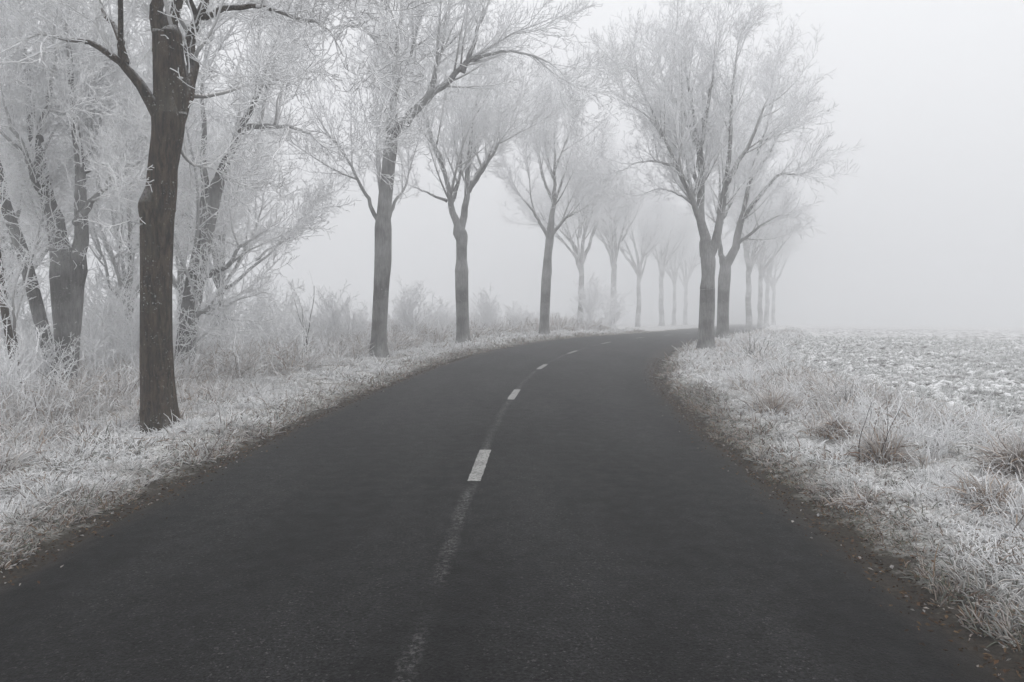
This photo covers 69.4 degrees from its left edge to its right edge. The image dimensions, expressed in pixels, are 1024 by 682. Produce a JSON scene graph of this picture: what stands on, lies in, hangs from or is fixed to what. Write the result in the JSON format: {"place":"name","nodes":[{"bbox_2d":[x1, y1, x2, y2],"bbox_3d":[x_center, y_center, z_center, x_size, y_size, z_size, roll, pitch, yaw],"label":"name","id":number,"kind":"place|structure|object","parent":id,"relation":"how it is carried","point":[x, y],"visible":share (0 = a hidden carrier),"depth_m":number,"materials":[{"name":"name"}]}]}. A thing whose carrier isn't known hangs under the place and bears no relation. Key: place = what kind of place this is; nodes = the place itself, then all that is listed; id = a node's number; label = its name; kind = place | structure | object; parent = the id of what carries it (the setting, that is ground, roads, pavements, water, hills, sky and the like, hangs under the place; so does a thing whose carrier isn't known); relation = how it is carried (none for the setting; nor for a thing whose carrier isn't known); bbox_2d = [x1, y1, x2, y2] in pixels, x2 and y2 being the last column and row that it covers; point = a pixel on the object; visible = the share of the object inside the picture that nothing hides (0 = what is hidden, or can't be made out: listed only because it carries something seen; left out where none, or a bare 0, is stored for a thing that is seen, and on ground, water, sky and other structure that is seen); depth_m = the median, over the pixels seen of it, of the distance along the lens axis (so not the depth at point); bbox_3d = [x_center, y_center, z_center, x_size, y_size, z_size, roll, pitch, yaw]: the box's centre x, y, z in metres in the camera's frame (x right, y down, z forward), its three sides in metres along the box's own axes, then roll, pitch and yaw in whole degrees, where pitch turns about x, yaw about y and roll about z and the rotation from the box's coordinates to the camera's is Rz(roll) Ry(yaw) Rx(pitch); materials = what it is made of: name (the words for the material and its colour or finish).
{"place":"outdoors","nodes":[
{"label":"outdoors","id":0,"kind":"place"},
{"bbox_2d":[0,326,649,572],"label":"frosted grass","id":1,"kind":"structure","parent":0,"point":[23,506],"depth_m":8.27,"materials":[{"name":"white plant"}]},
{"bbox_2d":[0,324,1003,681],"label":"road","id":2,"kind":"structure","parent":0,"point":[574,510],"depth_m":4.54,"materials":[{"name":"grey asphalt"}]},
{"bbox_2d":[0,314,1023,681],"bbox_3d":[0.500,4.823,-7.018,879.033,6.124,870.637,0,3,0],"label":"ground","id":3,"kind":"structure","parent":0,"point":[650,322],"depth_m":6.84,"materials":[{"name":"soil"}]},
{"bbox_2d":[0,307,55,413],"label":"shrub","id":4,"kind":"object","parent":3,"relation":"on","point":[22,365],"visible":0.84,"depth_m":9.94,"materials":[{"name":"grey plant"}]},
{"bbox_2d":[0,308,74,389],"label":"shrub","id":5,"kind":"object","parent":3,"relation":"on","point":[50,357],"visible":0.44,"depth_m":12.38,"materials":[{"name":"grey plant"}]},
{"bbox_2d":[0,20,93,386],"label":"tree","id":6,"kind":"object","parent":3,"relation":"on","point":[5,306],"visible":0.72,"depth_m":11.81,"materials":[{"name":"white plant"}]},
{"bbox_2d":[0,64,94,282],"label":"tree","id":7,"kind":"object","parent":3,"relation":"on","point":[24,227],"visible":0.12,"depth_m":16.15,"materials":[{"name":"white plant"}]},
{"bbox_2d":[0,236,102,357],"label":"shrub","id":8,"kind":"object","parent":3,"relation":"on","point":[17,298],"visible":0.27,"depth_m":16.40,"materials":[{"name":"grey plant"}]},
{"bbox_2d":[0,0,104,387],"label":"tree","id":9,"kind":"object","parent":3,"relation":"on","point":[37,308],"visible":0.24,"depth_m":12.93,"materials":[{"name":"white plant"}]},
{"bbox_2d":[0,67,110,270],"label":"tree","id":10,"kind":"object","parent":3,"relation":"on","point":[23,232],"visible":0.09,"depth_m":18.87,"materials":[{"name":"white plant"}]},
{"bbox_2d":[0,15,126,350],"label":"tree","id":11,"kind":"object","parent":3,"relation":"on","point":[12,248],"visible":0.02,"depth_m":24.66,"materials":[{"name":"white plant"}]},
{"bbox_2d":[15,257,139,360],"bbox_3d":[-10.629,-0.565,18.274,3.544,3.062,2.369,0,3,-4],"label":"shrub","id":12,"kind":"object","parent":3,"relation":"on","point":[98,282],"visible":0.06,"depth_m":18.39,"materials":[{"name":"grey plant"}]},
{"bbox_2d":[46,267,178,367],"bbox_3d":[-7.960,-0.319,14.676,2.478,2.421,1.965,-1,3,-24],"label":"shrub","id":13,"kind":"object","parent":3,"relation":"on","point":[112,314],"visible":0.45,"depth_m":14.79,"materials":[{"name":"grey plant"}]},
{"bbox_2d":[50,228,214,340],"bbox_3d":[-10.762,-1.266,21.564,4.094,4.000,3.246,1,3,19],"label":"shrub","id":14,"kind":"object","parent":3,"relation":"on","point":[122,277],"visible":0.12,"depth_m":20.83,"materials":[{"name":"grey plant"}]},
{"bbox_2d":[0,0,275,391],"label":"tree","id":15,"kind":"object","parent":3,"relation":"on","point":[67,284],"visible":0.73,"depth_m":12.21,"materials":[{"name":"white plant"}]},
{"bbox_2d":[75,285,205,374],"bbox_3d":[-6.718,-0.142,13.348,2.155,2.105,1.708,-1,3,-12],"label":"shrub","id":16,"kind":"object","parent":3,"relation":"on","point":[129,340],"visible":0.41,"depth_m":13.42,"materials":[{"name":"grey plant"}]},
{"bbox_2d":[11,4,288,337],"bbox_3d":[-10.334,-4.264,20.919,7.721,10.127,9.248,0,3,0],"label":"tree","id":17,"kind":"object","parent":3,"relation":"on","point":[133,248],"visible":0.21,"depth_m":20.11,"materials":[{"name":"white plant"}]},
{"bbox_2d":[46,69,309,331],"bbox_3d":[-14.067,-5.197,28.814,9.370,11.245,10.200,2,4,37],"label":"tree","id":18,"kind":"object","parent":3,"relation":"on","point":[174,281],"visible":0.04,"depth_m":29.09,"materials":[{"name":"white plant"}]},
{"bbox_2d":[179,406,192,419],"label":"grass tussock","id":19,"kind":"object","parent":3,"relation":"on","point":[184,412],"depth_m":9.61,"materials":[{"name":"grey plant"}]},
{"bbox_2d":[172,277,266,341],"bbox_3d":[-10.051,-0.907,24.204,3.544,3.062,2.369,2,3,27],"label":"shrub","id":20,"kind":"object","parent":3,"relation":"on","point":[182,291],"visible":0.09,"depth_m":24.11,"materials":[{"name":"grey plant"}]},
{"bbox_2d":[175,307,268,353],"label":"shrub","id":21,"kind":"object","parent":3,"relation":"on","point":[224,339],"visible":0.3,"depth_m":18.12,"materials":[{"name":"grey plant"}]},
{"bbox_2d":[74,52,381,341],"bbox_3d":[-9.234,-4.456,23.388,9.350,10.308,8.589,1,3,13],"label":"tree","id":22,"kind":"object","parent":3,"relation":"on","point":[210,132],"visible":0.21,"depth_m":24.43,"materials":[{"name":"white plant"}]},
{"bbox_2d":[0,0,494,433],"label":"avenue tree","id":23,"kind":"object","parent":3,"relation":"on","point":[168,102],"visible":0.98,"depth_m":8.75,"materials":[{"name":"white plant"}]},
{"bbox_2d":[224,272,309,349],"bbox_3d":[-6.802,-0.696,20.366,2.478,2.421,1.965,0,3,7],"label":"shrub","id":24,"kind":"object","parent":3,"relation":"on","point":[250,323],"visible":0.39,"depth_m":20.04,"materials":[{"name":"grey plant"}]},
{"bbox_2d":[100,0,446,374],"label":"tree","id":25,"kind":"object","parent":3,"relation":"on","point":[198,271],"visible":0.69,"depth_m":13.84,"materials":[{"name":"white plant"}]},
{"bbox_2d":[257,290,336,345],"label":"shrub","id":26,"kind":"object","parent":3,"relation":"on","point":[316,324],"visible":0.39,"depth_m":22.58,"materials":[{"name":"grey plant"}]},
{"bbox_2d":[279,274,319,354],"bbox_3d":[-5.659,-0.698,19.867,0.894,2.421,1.121,-3,4,-42],"label":"sapling","id":27,"kind":"object","parent":3,"relation":"on","point":[302,314],"visible":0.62,"depth_m":20.05,"materials":[{"name":"grey plant"}]},
{"bbox_2d":[0,307,607,432],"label":"undergrowth","id":28,"kind":"object","parent":3,"relation":"on","point":[89,353],"visible":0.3,"depth_m":15.16,"materials":[{"name":"grey plant"}]},
{"bbox_2d":[0,313,611,477],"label":"tall grass","id":29,"kind":"structure","parent":3,"relation":"on","point":[10,418],"depth_m":12.19,"materials":[{"name":"grey plant"}]},
{"bbox_2d":[291,281,368,340],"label":"shrub","id":30,"kind":"object","parent":3,"relation":"on","point":[332,312],"visible":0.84,"depth_m":22.84,"materials":[{"name":"grey plant"}]},
{"bbox_2d":[316,292,371,336],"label":"shrub","id":31,"kind":"object","parent":3,"relation":"on","point":[354,313],"visible":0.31,"depth_m":25.80,"materials":[{"name":"grey plant"}]},
{"bbox_2d":[388,276,443,337],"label":"shrub","id":32,"kind":"object","parent":3,"relation":"on","point":[406,313],"visible":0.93,"depth_m":26.86,"materials":[{"name":"grey plant"}]},
{"bbox_2d":[196,0,665,358],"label":"avenue tree","id":33,"kind":"object","parent":3,"relation":"on","point":[383,242],"visible":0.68,"depth_m":19.53,"materials":[{"name":"white plant"}]},
{"bbox_2d":[420,293,455,330],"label":"shrub","id":34,"kind":"object","parent":3,"relation":"on","point":[442,317],"visible":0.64,"depth_m":29.94,"materials":[{"name":"grey plant"}]},
{"bbox_2d":[360,1,590,343],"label":"avenue tree","id":35,"kind":"object","parent":3,"relation":"on","point":[481,105],"visible":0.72,"depth_m":26.84,"materials":[{"name":"grey plant"}]},
{"bbox_2d":[452,285,502,334],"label":"shrub","id":36,"kind":"object","parent":3,"relation":"on","point":[486,316],"visible":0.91,"depth_m":33.38,"materials":[{"name":"grey plant"}]},
{"bbox_2d":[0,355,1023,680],"bbox_3d":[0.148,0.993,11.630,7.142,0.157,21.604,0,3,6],"label":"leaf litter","id":37,"kind":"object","parent":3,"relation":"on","point":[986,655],"visible":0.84,"depth_m":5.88,"materials":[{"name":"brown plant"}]},
{"bbox_2d":[502,299,528,332],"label":"shrub","id":38,"kind":"object","parent":3,"relation":"on","point":[516,315],"visible":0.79,"depth_m":37.39,"materials":[{"name":"grey plant"}]},
{"bbox_2d":[493,122,631,323],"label":"avenue tree","id":39,"kind":"object","parent":3,"relation":"on","point":[581,254],"visible":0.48,"depth_m":56.19,"materials":[{"name":"grey plant"}]},
{"bbox_2d":[483,38,646,334],"bbox_3d":[2.568,-6.859,34.492,8.110,13.584,8.515,0,3,0],"label":"avenue tree","id":40,"kind":"object","parent":3,"relation":"on","point":[551,230],"visible":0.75,"depth_m":34.12,"materials":[{"name":"grey plant"}]},
{"bbox_2d":[568,267,636,328],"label":"shrub","id":41,"kind":"object","parent":3,"relation":"on","point":[590,310],"visible":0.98,"depth_m":44.70,"materials":[{"name":"grey plant"}]},
{"bbox_2d":[563,129,660,327],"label":"avenue tree","id":42,"kind":"object","parent":3,"relation":"on","point":[611,236],"visible":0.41,"depth_m":70.54,"materials":[{"name":"grey plant"}]},
{"bbox_2d":[596,285,634,328],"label":"shrub","id":43,"kind":"object","parent":3,"relation":"on","point":[614,304],"visible":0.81,"depth_m":48.68,"materials":[{"name":"grey plant"}]},
{"bbox_2d":[597,166,689,326],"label":"avenue tree","id":44,"kind":"object","parent":3,"relation":"on","point":[652,222],"visible":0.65,"depth_m":87.26,"materials":[{"name":"grey plant"}]},
{"bbox_2d":[636,197,698,325],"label":"avenue tree","id":45,"kind":"object","parent":3,"relation":"on","point":[680,256],"visible":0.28,"depth_m":121.49,"materials":[{"name":"grey plant"}]},
{"bbox_2d":[638,171,697,325],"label":"avenue tree","id":46,"kind":"object","parent":3,"relation":"on","point":[664,254],"visible":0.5,"depth_m":104.36,"materials":[{"name":"grey plant"}]},
{"bbox_2d":[539,0,836,349],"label":"avenue tree","id":47,"kind":"object","parent":3,"relation":"on","point":[689,123],"visible":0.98,"depth_m":23.18,"materials":[{"name":"white plant"}]},
{"bbox_2d":[668,203,725,324],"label":"avenue tree","id":48,"kind":"object","parent":3,"relation":"on","point":[694,259],"visible":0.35,"depth_m":139.41,"materials":[{"name":"grey plant"}]},
{"bbox_2d":[733,351,765,385],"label":"frosted weed","id":49,"kind":"object","parent":3,"relation":"on","point":[750,373],"visible":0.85,"depth_m":13.26,"materials":[{"name":"grey plant"}]},
{"bbox_2d":[724,325,785,355],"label":"bramble","id":50,"kind":"object","parent":3,"relation":"on","point":[751,345],"visible":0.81,"depth_m":18.99,"materials":[{"name":"grey plant"}]},
{"bbox_2d":[716,165,804,328],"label":"avenue tree","id":51,"kind":"object","parent":3,"relation":"on","point":[747,243],"visible":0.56,"depth_m":65.16,"materials":[{"name":"grey plant"}]},
{"bbox_2d":[725,212,797,326],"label":"avenue tree","id":52,"kind":"object","parent":3,"relation":"on","point":[767,275],"visible":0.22,"depth_m":101.55,"materials":[{"name":"grey plant"}]},
{"bbox_2d":[723,201,808,324],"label":"avenue tree","id":53,"kind":"object","parent":3,"relation":"on","point":[774,279],"visible":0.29,"depth_m":119.69,"materials":[{"name":"grey plant"}]},
{"bbox_2d":[677,22,862,338],"bbox_3d":[10.376,-6.466,30.476,7.181,13.163,7.720,0,3,0],"label":"avenue tree","id":54,"kind":"object","parent":3,"relation":"on","point":[724,276],"visible":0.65,"depth_m":29.89,"materials":[{"name":"white plant"}]},
{"bbox_2d":[730,161,812,327],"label":"avenue tree","id":55,"kind":"object","parent":3,"relation":"on","point":[772,255],"visible":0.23,"depth_m":83.53,"materials":[{"name":"grey plant"}]},
{"bbox_2d":[738,382,812,416],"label":"grass tussock","id":56,"kind":"object","parent":3,"relation":"on","point":[771,401],"depth_m":10.15,"materials":[{"name":"grey plant"}]},
{"bbox_2d":[763,352,800,372],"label":"bramble","id":57,"kind":"object","parent":3,"relation":"on","point":[775,370],"visible":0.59,"depth_m":15.08,"materials":[{"name":"grey plant"}]},
{"bbox_2d":[765,374,818,408],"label":"frosted weed","id":58,"kind":"object","parent":3,"relation":"on","point":[796,393],"visible":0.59,"depth_m":10.32,"materials":[{"name":"grey plant"}]},
{"bbox_2d":[796,411,871,440],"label":"grass tussock","id":59,"kind":"object","parent":3,"relation":"on","point":[837,429],"depth_m":8.53,"materials":[{"name":"grey plant"}]},
{"bbox_2d":[654,327,1023,651],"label":"frosted grass","id":60,"kind":"structure","parent":3,"relation":"on","point":[679,364],"depth_m":6.36,"materials":[{"name":"grey plant"}]},
{"bbox_2d":[827,371,869,402],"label":"grass tuft","id":61,"kind":"object","parent":3,"relation":"on","point":[851,390],"visible":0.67,"depth_m":10.52,"materials":[{"name":"grey plant"}]},
{"bbox_2d":[819,483,889,514],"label":"grass tussock","id":62,"kind":"object","parent":3,"relation":"on","point":[850,500],"depth_m":5.84,"materials":[{"name":"grey plant"}]},
{"bbox_2d":[832,365,904,462],"bbox_3d":[3.497,0.736,7.235,0.588,0.987,0.580,2,4,35],"label":"dead weed","id":63,"kind":"object","parent":3,"relation":"on","point":[859,388],"visible":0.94,"depth_m":7.19,"materials":[{"name":"grey plant"}]},
{"bbox_2d":[714,328,1023,530],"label":"tall grass","id":64,"kind":"structure","parent":3,"relation":"on","point":[821,379],"depth_m":10.02,"materials":[{"name":"grey plant"}]},
{"bbox_2d":[834,386,904,431],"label":"frosted weed","id":65,"kind":"object","parent":3,"relation":"on","point":[860,407],"visible":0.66,"depth_m":8.59,"materials":[{"name":"grey plant"}]},
{"bbox_2d":[842,419,925,464],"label":"grass tussock","id":66,"kind":"object","parent":3,"relation":"on","point":[876,444],"depth_m":7.17,"materials":[{"name":"grey plant"}]},
{"bbox_2d":[861,392,945,459],"bbox_3d":[3.892,0.900,7.274,0.945,0.767,0.580,0,3,0],"label":"frosted weed","id":67,"kind":"object","parent":3,"relation":"on","point":[915,427],"visible":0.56,"depth_m":7.27,"materials":[{"name":"grey plant"}]},
{"bbox_2d":[920,399,974,456],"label":"frosted weed","id":68,"kind":"object","parent":3,"relation":"on","point":[941,441],"visible":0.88,"depth_m":7.27,"materials":[{"name":"grey plant"}]},
{"bbox_2d":[931,463,1023,523],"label":"grass tussock","id":69,"kind":"object","parent":3,"relation":"on","point":[977,485],"depth_m":5.68,"materials":[{"name":"grey plant"}]},
{"bbox_2d":[949,393,1021,454],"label":"frosted weed","id":70,"kind":"object","parent":3,"relation":"on","point":[980,421],"visible":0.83,"depth_m":7.11,"materials":[{"name":"grey plant"}]},
{"bbox_2d":[960,417,1023,477],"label":"grass tussock","id":71,"kind":"object","parent":3,"relation":"on","point":[1015,454],"depth_m":6.43,"materials":[{"name":"grey plant"}]},
{"bbox_2d":[0,0,1023,314],"label":"sky","id":72,"kind":"structure","parent":0,"point":[931,220],"materials":[{"name":"white"}]},
{"bbox_2d":[757,326,1023,444],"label":"field","id":73,"kind":"structure","parent":0,"point":[904,334],"depth_m":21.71,"materials":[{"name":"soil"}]}
]}

